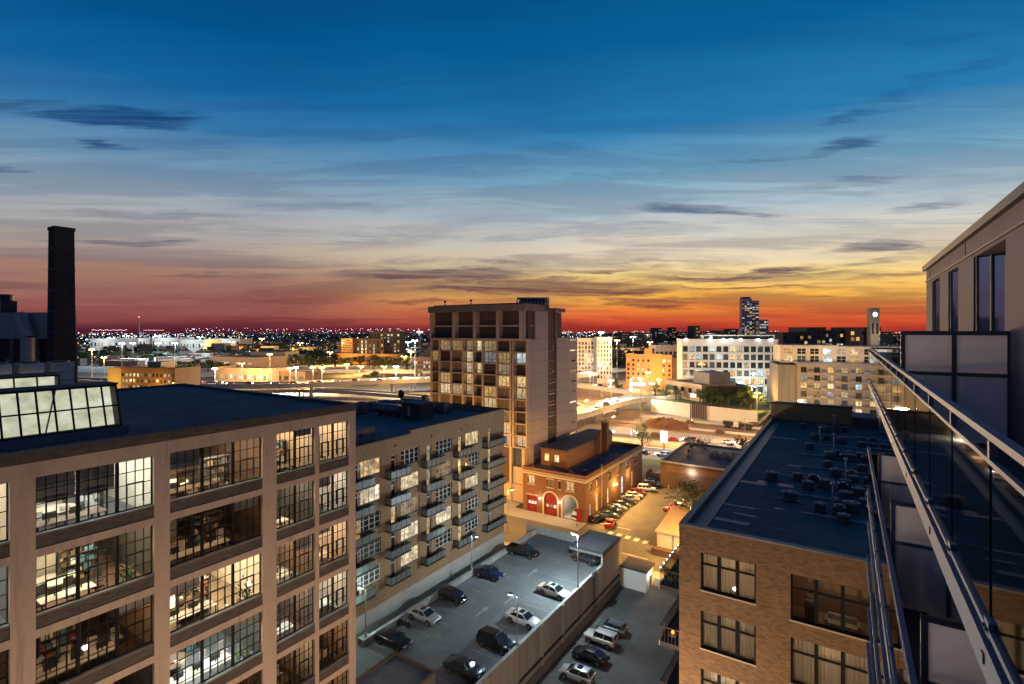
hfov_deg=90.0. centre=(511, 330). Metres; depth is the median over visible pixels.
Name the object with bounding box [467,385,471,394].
window
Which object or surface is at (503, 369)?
window
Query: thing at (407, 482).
window
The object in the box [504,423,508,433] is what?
window
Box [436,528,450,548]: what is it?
window
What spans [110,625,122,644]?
office chair
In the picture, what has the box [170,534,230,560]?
work table
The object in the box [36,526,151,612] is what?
window
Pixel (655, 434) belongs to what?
material stack
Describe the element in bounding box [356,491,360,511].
balcony door
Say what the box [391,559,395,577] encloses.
balcony door
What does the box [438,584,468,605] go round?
parked car
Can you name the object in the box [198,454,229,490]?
shelf unit
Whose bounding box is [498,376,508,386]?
window
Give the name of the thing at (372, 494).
window
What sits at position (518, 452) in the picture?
base window
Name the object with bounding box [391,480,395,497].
balcony door
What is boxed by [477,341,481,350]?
window
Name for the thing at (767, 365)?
window
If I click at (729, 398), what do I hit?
tree
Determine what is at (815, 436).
condenser
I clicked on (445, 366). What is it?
window
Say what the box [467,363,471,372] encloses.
window
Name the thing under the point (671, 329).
skyline building
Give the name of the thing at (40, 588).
office chair
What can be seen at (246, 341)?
freight shed
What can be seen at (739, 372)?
window
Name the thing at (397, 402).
rooftop unit
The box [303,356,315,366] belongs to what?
tree
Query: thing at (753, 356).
window
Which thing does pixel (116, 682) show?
window
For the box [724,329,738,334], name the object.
skyline building
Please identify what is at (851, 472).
rooftop unit
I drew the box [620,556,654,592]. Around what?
street shed
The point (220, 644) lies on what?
office chair
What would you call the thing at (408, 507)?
window
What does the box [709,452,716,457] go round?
rooftop unit
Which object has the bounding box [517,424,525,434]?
window
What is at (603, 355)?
apartment slab
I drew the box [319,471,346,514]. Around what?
window
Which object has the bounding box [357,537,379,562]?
window
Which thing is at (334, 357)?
tree
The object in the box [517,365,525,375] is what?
window
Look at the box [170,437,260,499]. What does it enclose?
window
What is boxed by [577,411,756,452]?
excavated earth
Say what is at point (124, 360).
distant city
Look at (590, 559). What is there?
parked car
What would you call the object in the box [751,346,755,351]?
window
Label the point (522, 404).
window
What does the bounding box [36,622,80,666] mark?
shelf unit
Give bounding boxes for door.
[356,464,360,482]
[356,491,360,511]
[356,520,360,540]
[356,548,360,567]
[356,576,360,596]
[391,455,395,471]
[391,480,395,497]
[391,506,395,522]
[391,532,395,550]
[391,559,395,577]
[427,445,429,460]
[427,469,429,484]
[427,493,429,508]
[427,517,429,533]
[427,542,429,557]
[458,437,460,450]
[458,459,460,472]
[458,481,460,496]
[458,503,460,518]
[458,526,460,540]
[528,494,536,511]
[545,493,556,515]
[649,573,651,588]
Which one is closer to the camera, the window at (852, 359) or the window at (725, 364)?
the window at (852, 359)
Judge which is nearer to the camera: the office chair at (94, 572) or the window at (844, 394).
the office chair at (94, 572)
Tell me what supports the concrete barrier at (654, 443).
on the expressway
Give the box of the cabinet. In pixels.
[805,589,813,621]
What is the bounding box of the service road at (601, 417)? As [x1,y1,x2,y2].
[577,400,605,420]
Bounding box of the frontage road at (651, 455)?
[642,451,664,459]
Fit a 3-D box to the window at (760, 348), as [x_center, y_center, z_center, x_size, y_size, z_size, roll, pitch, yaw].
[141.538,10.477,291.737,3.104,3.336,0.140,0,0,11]
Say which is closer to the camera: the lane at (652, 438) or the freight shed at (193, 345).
the lane at (652, 438)
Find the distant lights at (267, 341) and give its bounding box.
[81,328,888,355]
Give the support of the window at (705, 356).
in the office block at (744, 359)
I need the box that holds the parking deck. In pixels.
[356,523,620,683]
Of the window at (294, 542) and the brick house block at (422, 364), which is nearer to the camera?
the window at (294, 542)
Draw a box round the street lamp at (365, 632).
[357,585,366,637]
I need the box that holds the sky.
[0,0,1023,333]
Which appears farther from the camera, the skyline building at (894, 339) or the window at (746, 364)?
the skyline building at (894, 339)
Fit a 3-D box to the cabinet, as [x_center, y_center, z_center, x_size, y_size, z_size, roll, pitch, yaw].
[19.961,18.425,34.260,0.600,2.050,0.800,0,0,33]
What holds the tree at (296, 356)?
on the city street at (104, 369)
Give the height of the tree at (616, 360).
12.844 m
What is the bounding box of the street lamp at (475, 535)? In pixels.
[470,534,478,569]
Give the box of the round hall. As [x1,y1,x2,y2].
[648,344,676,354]
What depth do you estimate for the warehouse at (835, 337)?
505.00 m
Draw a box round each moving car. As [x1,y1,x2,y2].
[642,449,649,454]
[655,451,669,456]
[667,437,680,441]
[683,436,696,441]
[722,439,733,444]
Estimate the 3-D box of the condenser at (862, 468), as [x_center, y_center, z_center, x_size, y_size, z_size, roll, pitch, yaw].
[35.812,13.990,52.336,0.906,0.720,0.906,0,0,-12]
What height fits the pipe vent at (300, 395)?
1.050 m
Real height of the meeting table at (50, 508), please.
0.790 m
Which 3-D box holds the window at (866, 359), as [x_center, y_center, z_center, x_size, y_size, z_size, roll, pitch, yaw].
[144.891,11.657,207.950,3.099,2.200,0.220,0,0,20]
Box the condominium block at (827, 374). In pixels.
[770,344,900,413]
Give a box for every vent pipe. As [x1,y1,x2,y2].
[818,426,821,445]
[830,482,835,512]
[832,433,835,448]
[844,458,847,477]
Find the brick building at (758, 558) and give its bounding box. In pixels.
[659,401,894,683]
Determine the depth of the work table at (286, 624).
36.90 m
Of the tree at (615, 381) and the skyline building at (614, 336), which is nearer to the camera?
the tree at (615, 381)
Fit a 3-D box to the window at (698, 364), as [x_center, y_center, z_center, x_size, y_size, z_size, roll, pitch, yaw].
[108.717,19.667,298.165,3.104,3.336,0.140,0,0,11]
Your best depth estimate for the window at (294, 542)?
36.13 m
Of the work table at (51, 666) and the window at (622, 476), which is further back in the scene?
the window at (622, 476)
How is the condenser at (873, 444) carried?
on the brick building at (758, 558)
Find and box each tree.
[78,352,88,357]
[89,354,101,363]
[100,350,112,358]
[112,351,123,354]
[120,351,133,355]
[175,361,182,366]
[181,361,190,366]
[190,359,205,368]
[202,360,213,370]
[213,362,225,367]
[289,353,302,365]
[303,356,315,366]
[313,349,324,356]
[316,356,328,367]
[326,353,341,366]
[341,357,353,368]
[351,355,366,366]
[365,354,380,369]
[370,371,379,377]
[379,357,389,367]
[387,357,402,369]
[401,355,411,368]
[610,379,619,385]
[612,357,620,367]
[630,422,651,446]
[647,383,660,395]
[662,384,670,395]
[664,477,710,509]
[669,386,681,399]
[689,435,710,445]
[692,388,706,402]
[701,386,722,404]
[716,395,725,405]
[722,395,732,406]
[727,435,748,448]
[731,391,748,407]
[737,384,765,408]
[748,390,766,409]
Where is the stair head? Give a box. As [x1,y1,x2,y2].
[356,651,435,683]
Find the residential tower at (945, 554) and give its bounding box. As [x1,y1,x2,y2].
[862,182,1023,683]
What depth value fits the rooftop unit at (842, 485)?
46.04 m
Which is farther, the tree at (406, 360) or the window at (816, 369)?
the tree at (406, 360)
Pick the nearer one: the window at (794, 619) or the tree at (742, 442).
the window at (794, 619)
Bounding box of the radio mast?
[138,322,139,337]
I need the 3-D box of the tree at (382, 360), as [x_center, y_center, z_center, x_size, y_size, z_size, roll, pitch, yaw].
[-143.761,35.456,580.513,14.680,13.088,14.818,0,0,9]
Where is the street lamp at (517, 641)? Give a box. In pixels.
[507,592,518,645]
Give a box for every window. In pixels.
[0,483,7,541]
[0,566,7,625]
[0,650,7,683]
[36,457,151,532]
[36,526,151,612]
[36,595,151,683]
[115,664,151,683]
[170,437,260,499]
[170,495,260,566]
[170,553,260,632]
[170,612,260,683]
[240,670,260,683]
[277,428,312,472]
[277,481,312,528]
[277,534,312,584]
[277,587,312,641]
[277,640,312,683]
[319,421,346,461]
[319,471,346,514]
[319,521,346,566]
[319,571,346,618]
[319,620,346,670]
[327,670,346,683]
[357,457,379,479]
[357,484,379,507]
[357,510,379,535]
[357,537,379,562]
[357,564,379,590]
[401,447,417,465]
[401,471,417,490]
[401,496,418,516]
[401,520,417,541]
[401,545,417,566]
[433,340,437,349]
[433,351,437,359]
[433,361,437,370]
[433,372,437,381]
[433,383,437,391]
[433,393,437,401]
[436,438,450,454]
[436,460,450,478]
[436,483,450,501]
[436,506,450,525]
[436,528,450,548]
[441,340,449,349]
[441,351,449,360]
[441,362,449,371]
[441,372,449,382]
[441,383,449,392]
[441,394,449,402]
[452,340,461,349]
[452,351,461,360]
[452,362,461,371]
[452,373,461,382]
[452,384,461,393]
[452,395,461,403]
[465,431,477,446]
[465,452,477,467]
[465,473,477,489]
[465,494,477,511]
[465,515,477,532]
[467,340,471,349]
[467,352,471,360]
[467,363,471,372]
[467,374,471,383]
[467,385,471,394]
[467,396,471,404]
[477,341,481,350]
[477,352,481,361]
[477,363,481,372]
[477,375,481,383]
[477,386,481,395]
[477,397,481,405]
[484,341,495,350]
[484,352,495,362]
[484,364,495,373]
[484,375,495,385]
[484,386,495,396]
[484,398,495,407]
[498,341,508,351]
[498,353,508,362]
[498,364,508,374]
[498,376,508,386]
[498,387,508,398]
[498,399,508,409]
[504,411,508,421]
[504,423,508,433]
[504,435,508,444]
[515,448,521,465]
[517,341,525,351]
[517,353,525,363]
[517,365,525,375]
[517,377,525,386]
[517,389,525,398]
[517,401,525,410]
[517,412,525,422]
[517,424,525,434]
[517,436,525,446]
[528,476,533,483]
[547,479,552,486]
[566,482,573,490]
[596,495,597,510]
[621,476,622,492]
[683,346,687,351]
[683,354,687,359]
[696,346,701,351]
[696,354,701,359]
[696,362,701,367]
[700,553,756,605]
[700,611,756,666]
[701,669,738,683]
[703,346,707,351]
[703,354,707,359]
[703,362,707,367]
[709,346,714,351]
[709,354,714,359]
[709,362,714,367]
[716,346,721,351]
[716,354,721,359]
[716,362,721,367]
[723,346,727,351]
[723,354,727,359]
[723,362,728,367]
[730,346,734,351]
[730,354,734,359]
[730,362,734,367]
[730,370,734,375]
[737,346,741,351]
[737,354,741,359]
[737,362,741,367]
[737,370,741,375]
[744,346,748,351]
[744,354,748,359]
[744,362,748,367]
[744,370,748,375]
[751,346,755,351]
[751,354,755,359]
[757,379,762,384]
[758,346,762,351]
[764,363,769,368]
[784,348,792,353]
[784,356,792,360]
[790,574,870,641]
[790,637,867,683]
[797,349,805,353]
[797,356,805,360]
[810,349,818,353]
[810,356,818,361]
[814,367,819,372]
[814,375,819,380]
[814,383,819,388]
[814,391,819,396]
[823,349,831,353]
[823,356,831,361]
[828,368,833,372]
[828,376,833,380]
[828,384,833,388]
[828,392,833,397]
[828,400,833,404]
[837,349,845,353]
[837,357,845,361]
[841,376,847,381]
[841,384,847,389]
[841,392,847,397]
[842,368,847,373]
[842,400,847,405]
[850,349,858,354]
[850,357,858,361]
[855,368,861,373]
[855,376,861,381]
[855,401,861,406]
[856,385,861,389]
[856,393,861,398]
[864,349,869,354]
[864,357,869,361]
[934,281,939,330]
[950,271,957,330]
[975,254,1005,330]
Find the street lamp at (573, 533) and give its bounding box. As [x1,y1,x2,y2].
[571,532,578,587]
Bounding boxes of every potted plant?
[119,560,139,581]
[234,642,251,661]
[235,574,252,601]
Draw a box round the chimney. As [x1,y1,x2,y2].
[46,225,76,382]
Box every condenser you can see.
[764,470,779,481]
[781,489,798,502]
[792,472,802,480]
[801,479,814,490]
[805,442,814,449]
[812,433,818,439]
[813,501,826,512]
[817,477,834,489]
[821,425,829,432]
[823,450,836,459]
[823,459,832,467]
[829,467,842,476]
[831,449,839,456]
[836,512,852,524]
[837,436,846,443]
[838,489,852,499]
[841,478,851,487]
[842,426,849,431]
[844,499,861,514]
[846,453,856,461]
[848,474,860,483]
[851,486,865,496]
[856,441,866,447]
[856,452,865,459]
[856,463,867,472]
[857,436,864,440]
[860,497,867,507]
[862,476,867,485]
[869,442,877,447]
[881,443,889,448]
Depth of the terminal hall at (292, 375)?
404.94 m
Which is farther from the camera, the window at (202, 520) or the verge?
the verge
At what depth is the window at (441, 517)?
77.86 m
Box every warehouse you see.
[767,332,807,343]
[788,327,825,343]
[826,330,844,344]
[831,327,880,344]
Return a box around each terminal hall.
[215,365,290,381]
[279,370,319,381]
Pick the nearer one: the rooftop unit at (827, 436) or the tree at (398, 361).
the rooftop unit at (827, 436)
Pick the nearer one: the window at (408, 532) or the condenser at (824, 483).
the condenser at (824, 483)
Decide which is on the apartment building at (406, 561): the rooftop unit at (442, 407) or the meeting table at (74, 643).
the rooftop unit at (442, 407)
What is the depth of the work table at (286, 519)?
36.98 m
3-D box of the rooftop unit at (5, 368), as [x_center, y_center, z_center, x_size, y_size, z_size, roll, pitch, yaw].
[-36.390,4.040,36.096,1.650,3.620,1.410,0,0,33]
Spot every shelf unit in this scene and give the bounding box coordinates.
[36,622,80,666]
[57,541,96,587]
[62,474,103,514]
[175,575,208,623]
[178,641,199,652]
[190,509,221,542]
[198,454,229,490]
[277,439,286,470]
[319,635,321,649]
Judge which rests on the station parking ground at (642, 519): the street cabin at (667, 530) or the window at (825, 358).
the street cabin at (667, 530)
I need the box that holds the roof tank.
[373,402,401,417]
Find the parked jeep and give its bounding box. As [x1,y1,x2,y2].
[583,626,618,650]
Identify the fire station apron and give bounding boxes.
[504,500,586,530]
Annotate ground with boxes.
[76,333,900,547]
[535,583,678,683]
[577,364,658,406]
[578,470,698,547]
[663,397,770,425]
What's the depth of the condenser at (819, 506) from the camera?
40.52 m
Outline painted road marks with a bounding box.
[597,505,648,558]
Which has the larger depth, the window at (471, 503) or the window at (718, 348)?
the window at (718, 348)
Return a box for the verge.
[642,458,659,466]
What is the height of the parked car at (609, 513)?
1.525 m
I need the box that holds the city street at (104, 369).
[78,364,414,376]
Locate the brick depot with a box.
[108,361,200,388]
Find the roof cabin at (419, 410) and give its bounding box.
[402,400,433,420]
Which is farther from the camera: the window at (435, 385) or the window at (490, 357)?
the window at (435, 385)
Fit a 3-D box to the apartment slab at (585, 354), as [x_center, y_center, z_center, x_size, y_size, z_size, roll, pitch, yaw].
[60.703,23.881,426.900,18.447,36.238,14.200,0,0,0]
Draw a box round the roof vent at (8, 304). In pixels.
[0,294,16,312]
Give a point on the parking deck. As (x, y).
(547, 640)
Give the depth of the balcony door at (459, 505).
81.08 m
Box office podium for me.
[336,353,403,363]
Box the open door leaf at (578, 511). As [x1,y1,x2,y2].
[576,508,581,522]
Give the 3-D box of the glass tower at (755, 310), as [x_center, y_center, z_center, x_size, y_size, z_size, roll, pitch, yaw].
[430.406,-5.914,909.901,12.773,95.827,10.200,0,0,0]
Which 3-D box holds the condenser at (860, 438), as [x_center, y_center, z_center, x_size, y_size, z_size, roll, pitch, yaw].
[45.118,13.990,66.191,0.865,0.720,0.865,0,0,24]
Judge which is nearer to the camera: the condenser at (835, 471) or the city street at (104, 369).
the condenser at (835, 471)
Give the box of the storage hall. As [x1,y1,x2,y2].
[706,382,751,401]
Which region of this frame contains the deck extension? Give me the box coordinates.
[356,641,362,651]
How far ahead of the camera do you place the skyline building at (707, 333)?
1740.00 m
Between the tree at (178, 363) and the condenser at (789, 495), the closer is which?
the condenser at (789, 495)
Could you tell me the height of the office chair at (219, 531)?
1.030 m
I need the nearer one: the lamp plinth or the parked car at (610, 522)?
the lamp plinth
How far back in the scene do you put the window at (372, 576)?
65.77 m
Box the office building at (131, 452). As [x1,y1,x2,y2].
[0,372,357,683]
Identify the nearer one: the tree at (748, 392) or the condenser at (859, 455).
the condenser at (859, 455)
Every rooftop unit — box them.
[0,362,12,374]
[13,361,44,373]
[45,360,74,383]
[356,401,367,414]
[368,401,376,411]
[378,399,389,402]
[388,400,403,404]
[421,395,428,400]
[437,402,448,413]
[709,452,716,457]
[719,453,726,458]
[729,454,736,459]
[808,473,818,482]
[824,434,831,439]
[833,503,845,513]
[837,481,848,489]
[839,453,847,459]
[847,470,856,476]
[860,455,867,461]
[869,437,876,442]
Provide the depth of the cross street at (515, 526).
103.11 m
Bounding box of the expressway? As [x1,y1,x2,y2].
[577,424,749,448]
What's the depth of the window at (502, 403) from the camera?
128.62 m
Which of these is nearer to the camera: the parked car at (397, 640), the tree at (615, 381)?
the parked car at (397, 640)
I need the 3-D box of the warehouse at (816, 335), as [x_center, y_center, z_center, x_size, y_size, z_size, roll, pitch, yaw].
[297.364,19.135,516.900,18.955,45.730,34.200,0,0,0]
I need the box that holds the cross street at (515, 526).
[504,514,674,573]
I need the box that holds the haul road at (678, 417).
[640,413,762,426]
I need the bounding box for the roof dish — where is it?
[398,389,403,404]
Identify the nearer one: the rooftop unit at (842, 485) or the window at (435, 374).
the rooftop unit at (842, 485)
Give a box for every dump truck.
[723,420,742,428]
[733,421,753,430]
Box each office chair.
[36,511,42,530]
[36,583,47,607]
[36,657,42,672]
[59,504,69,525]
[60,645,70,662]
[63,574,74,598]
[85,499,94,517]
[86,635,96,650]
[91,567,103,589]
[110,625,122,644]
[178,478,187,495]
[178,540,187,558]
[180,659,192,672]
[199,649,209,662]
[216,528,224,545]
[218,640,227,653]
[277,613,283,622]
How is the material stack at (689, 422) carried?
on the lane at (646, 419)
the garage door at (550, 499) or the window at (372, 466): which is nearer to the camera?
the window at (372, 466)
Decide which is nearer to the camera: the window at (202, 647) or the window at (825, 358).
the window at (202, 647)
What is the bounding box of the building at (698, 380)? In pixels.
[664,371,735,401]
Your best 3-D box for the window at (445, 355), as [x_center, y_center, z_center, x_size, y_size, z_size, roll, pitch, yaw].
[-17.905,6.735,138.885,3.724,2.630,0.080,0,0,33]
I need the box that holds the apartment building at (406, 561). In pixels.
[356,398,506,641]
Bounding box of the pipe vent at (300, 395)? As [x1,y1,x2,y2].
[296,389,303,401]
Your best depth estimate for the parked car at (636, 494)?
128.24 m
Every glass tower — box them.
[739,297,751,334]
[752,301,758,334]
[754,320,767,334]
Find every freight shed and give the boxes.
[90,338,137,350]
[119,338,151,343]
[152,337,194,345]
[180,339,220,352]
[213,338,252,345]
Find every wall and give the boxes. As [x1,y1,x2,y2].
[651,399,757,422]
[654,577,661,586]
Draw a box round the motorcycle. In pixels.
[397,618,410,628]
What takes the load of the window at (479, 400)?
in the apartment tower at (517, 362)
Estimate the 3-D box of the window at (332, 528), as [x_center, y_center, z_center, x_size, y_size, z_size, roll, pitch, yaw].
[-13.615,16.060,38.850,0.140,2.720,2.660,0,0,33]
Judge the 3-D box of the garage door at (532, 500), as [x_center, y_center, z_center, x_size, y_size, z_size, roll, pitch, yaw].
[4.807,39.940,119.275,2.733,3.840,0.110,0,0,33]
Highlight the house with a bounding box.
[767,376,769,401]
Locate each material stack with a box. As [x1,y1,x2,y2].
[650,432,659,437]
[686,420,693,424]
[715,429,724,434]
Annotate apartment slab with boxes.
[577,338,594,381]
[594,337,611,382]
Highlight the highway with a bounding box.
[273,392,429,402]
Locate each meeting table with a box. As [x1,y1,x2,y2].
[36,503,75,512]
[36,571,75,587]
[39,639,75,659]
[170,478,187,484]
[170,536,187,548]
[170,595,182,610]
[170,652,187,673]
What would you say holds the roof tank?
on the apartment building at (406, 561)
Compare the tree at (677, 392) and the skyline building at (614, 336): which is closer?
the tree at (677, 392)
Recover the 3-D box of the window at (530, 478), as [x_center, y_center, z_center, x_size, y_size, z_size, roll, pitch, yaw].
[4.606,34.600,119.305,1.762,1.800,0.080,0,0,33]
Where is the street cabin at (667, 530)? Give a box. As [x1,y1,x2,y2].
[651,505,689,559]
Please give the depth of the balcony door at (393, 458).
69.27 m
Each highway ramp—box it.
[247,388,429,400]
[297,369,429,373]
[577,382,631,396]
[577,394,680,421]
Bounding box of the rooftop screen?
[516,297,548,304]
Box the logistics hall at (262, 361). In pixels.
[210,355,286,370]
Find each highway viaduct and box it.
[78,376,429,397]
[577,368,625,383]
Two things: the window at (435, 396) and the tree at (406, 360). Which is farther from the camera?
the tree at (406, 360)
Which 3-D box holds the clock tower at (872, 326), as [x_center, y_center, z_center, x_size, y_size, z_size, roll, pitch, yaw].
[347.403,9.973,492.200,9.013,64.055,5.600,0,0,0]
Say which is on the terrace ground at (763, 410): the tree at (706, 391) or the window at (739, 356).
the tree at (706, 391)
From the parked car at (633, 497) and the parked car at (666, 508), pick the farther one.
the parked car at (633, 497)
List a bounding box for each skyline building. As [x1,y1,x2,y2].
[561,334,574,336]
[582,333,599,337]
[608,333,617,341]
[618,332,639,343]
[640,333,651,344]
[650,328,661,340]
[662,331,666,342]
[667,327,675,340]
[667,332,686,340]
[687,326,699,338]
[700,332,715,334]
[710,331,729,334]
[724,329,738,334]
[881,334,900,344]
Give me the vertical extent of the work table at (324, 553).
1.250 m
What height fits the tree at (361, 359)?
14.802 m
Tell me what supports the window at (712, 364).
in the office block at (744, 359)
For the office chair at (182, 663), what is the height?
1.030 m
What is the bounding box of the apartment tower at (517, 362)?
[428,303,576,502]
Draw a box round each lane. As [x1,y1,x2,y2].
[577,432,743,447]
[610,417,758,431]
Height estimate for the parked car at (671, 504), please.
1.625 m
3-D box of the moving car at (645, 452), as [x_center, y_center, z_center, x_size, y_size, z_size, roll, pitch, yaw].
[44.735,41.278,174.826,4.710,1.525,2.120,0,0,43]
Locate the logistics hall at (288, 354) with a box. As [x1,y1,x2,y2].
[250,351,298,365]
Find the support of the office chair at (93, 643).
on the office building at (131, 452)
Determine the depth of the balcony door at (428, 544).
75.06 m
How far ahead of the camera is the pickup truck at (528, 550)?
83.92 m
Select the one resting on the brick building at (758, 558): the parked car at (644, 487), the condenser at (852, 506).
the condenser at (852, 506)
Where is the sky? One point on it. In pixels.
(239, 166)
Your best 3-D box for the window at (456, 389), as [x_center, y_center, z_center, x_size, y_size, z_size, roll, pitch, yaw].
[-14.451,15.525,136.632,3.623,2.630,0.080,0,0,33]
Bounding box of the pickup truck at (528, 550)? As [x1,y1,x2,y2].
[506,542,539,559]
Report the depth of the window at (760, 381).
291.70 m
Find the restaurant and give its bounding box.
[660,442,742,492]
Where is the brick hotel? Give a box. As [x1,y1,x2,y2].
[626,348,676,389]
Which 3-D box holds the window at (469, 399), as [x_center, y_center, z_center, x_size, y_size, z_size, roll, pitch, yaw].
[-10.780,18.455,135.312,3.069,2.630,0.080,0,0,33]
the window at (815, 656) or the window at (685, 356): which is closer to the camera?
the window at (815, 656)
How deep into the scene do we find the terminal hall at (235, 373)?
410.11 m
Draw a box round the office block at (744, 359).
[677,335,777,396]
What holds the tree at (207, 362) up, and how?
on the city street at (104, 369)
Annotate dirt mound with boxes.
[643,417,690,429]
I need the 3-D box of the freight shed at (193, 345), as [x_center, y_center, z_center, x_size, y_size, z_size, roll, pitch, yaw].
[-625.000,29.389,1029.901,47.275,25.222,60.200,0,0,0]
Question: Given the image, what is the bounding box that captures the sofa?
[825,611,859,633]
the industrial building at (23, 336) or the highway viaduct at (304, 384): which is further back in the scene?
the highway viaduct at (304, 384)
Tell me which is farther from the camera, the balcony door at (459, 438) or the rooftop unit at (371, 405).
the rooftop unit at (371, 405)
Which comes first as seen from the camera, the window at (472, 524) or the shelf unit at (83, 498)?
the shelf unit at (83, 498)
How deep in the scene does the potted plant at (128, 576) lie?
28.47 m
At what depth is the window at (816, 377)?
212.43 m
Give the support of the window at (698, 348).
in the office block at (744, 359)
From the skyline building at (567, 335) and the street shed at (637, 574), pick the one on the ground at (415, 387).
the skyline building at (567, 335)
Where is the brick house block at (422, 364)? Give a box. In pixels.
[415,356,429,376]
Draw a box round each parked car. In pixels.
[374,627,412,652]
[407,604,441,626]
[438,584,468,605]
[442,653,485,682]
[473,564,504,581]
[476,624,515,655]
[504,607,540,630]
[537,581,569,600]
[558,662,595,683]
[570,551,600,565]
[571,644,609,667]
[587,514,605,523]
[595,618,628,637]
[597,509,618,518]
[602,505,622,515]
[604,518,615,527]
[607,503,626,511]
[612,499,630,508]
[616,497,635,505]
[620,494,639,501]
[626,491,642,498]
[628,487,644,495]
[637,483,655,492]
[643,480,660,488]
[646,478,659,483]
[662,506,671,511]
[670,502,688,507]
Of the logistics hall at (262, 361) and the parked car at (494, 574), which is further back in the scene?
the logistics hall at (262, 361)
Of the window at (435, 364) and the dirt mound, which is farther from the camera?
the dirt mound
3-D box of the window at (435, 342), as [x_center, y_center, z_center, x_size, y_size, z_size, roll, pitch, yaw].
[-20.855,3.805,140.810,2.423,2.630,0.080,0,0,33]
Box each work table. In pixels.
[36,505,106,531]
[36,576,96,610]
[36,639,114,683]
[170,477,218,494]
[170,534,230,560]
[170,600,216,624]
[170,652,230,683]
[277,460,292,469]
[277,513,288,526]
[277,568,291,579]
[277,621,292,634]
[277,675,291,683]
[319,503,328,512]
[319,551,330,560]
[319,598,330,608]
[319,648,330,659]
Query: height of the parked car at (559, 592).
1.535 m
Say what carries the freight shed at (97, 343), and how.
on the ground at (415, 387)
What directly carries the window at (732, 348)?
in the office block at (744, 359)
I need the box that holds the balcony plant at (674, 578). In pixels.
[663,564,678,583]
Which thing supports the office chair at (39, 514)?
on the office building at (131, 452)
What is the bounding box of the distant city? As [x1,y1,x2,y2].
[76,334,900,365]
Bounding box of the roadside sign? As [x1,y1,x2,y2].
[661,431,666,450]
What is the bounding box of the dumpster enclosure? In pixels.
[646,468,659,480]
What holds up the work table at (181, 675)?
on the office building at (131, 452)
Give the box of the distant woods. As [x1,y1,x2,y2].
[76,334,900,358]
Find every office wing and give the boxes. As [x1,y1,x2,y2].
[340,338,354,352]
[355,338,385,353]
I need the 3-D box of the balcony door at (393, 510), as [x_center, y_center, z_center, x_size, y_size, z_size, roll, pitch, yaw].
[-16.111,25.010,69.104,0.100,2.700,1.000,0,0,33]
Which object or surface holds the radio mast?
on the ground at (415, 387)
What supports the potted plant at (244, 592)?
on the office building at (131, 452)
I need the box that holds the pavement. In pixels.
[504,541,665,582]
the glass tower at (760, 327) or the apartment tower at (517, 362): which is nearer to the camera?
the apartment tower at (517, 362)
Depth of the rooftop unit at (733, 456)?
139.28 m
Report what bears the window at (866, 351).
in the condominium block at (827, 374)
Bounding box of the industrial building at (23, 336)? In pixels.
[0,312,77,382]
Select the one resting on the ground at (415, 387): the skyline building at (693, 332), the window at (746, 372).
the skyline building at (693, 332)
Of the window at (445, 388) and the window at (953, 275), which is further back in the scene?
the window at (445, 388)
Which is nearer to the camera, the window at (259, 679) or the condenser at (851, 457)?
the window at (259, 679)
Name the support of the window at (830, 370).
in the condominium block at (827, 374)
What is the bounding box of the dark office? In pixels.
[370,331,405,353]
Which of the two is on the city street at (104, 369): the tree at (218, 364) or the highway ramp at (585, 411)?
the tree at (218, 364)
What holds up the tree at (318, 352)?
on the ground at (415, 387)
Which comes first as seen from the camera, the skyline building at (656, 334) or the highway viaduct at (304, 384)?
the highway viaduct at (304, 384)
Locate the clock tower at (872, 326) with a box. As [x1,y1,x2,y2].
[867,308,879,344]
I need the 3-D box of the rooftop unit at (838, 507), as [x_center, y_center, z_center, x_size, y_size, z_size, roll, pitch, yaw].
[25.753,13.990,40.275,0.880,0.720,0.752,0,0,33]
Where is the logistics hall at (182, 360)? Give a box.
[158,358,209,368]
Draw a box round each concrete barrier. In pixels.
[610,420,755,435]
[612,437,680,446]
[640,415,761,429]
[643,446,674,451]
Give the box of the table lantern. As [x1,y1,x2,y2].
[668,630,677,639]
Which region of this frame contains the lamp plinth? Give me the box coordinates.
[358,633,371,647]
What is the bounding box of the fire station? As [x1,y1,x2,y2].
[522,422,642,522]
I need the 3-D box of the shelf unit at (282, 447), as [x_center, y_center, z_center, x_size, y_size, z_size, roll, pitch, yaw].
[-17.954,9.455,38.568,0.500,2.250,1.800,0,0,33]
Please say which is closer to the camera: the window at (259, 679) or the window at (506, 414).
the window at (259, 679)
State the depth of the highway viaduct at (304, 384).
324.68 m
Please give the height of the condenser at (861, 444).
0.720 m

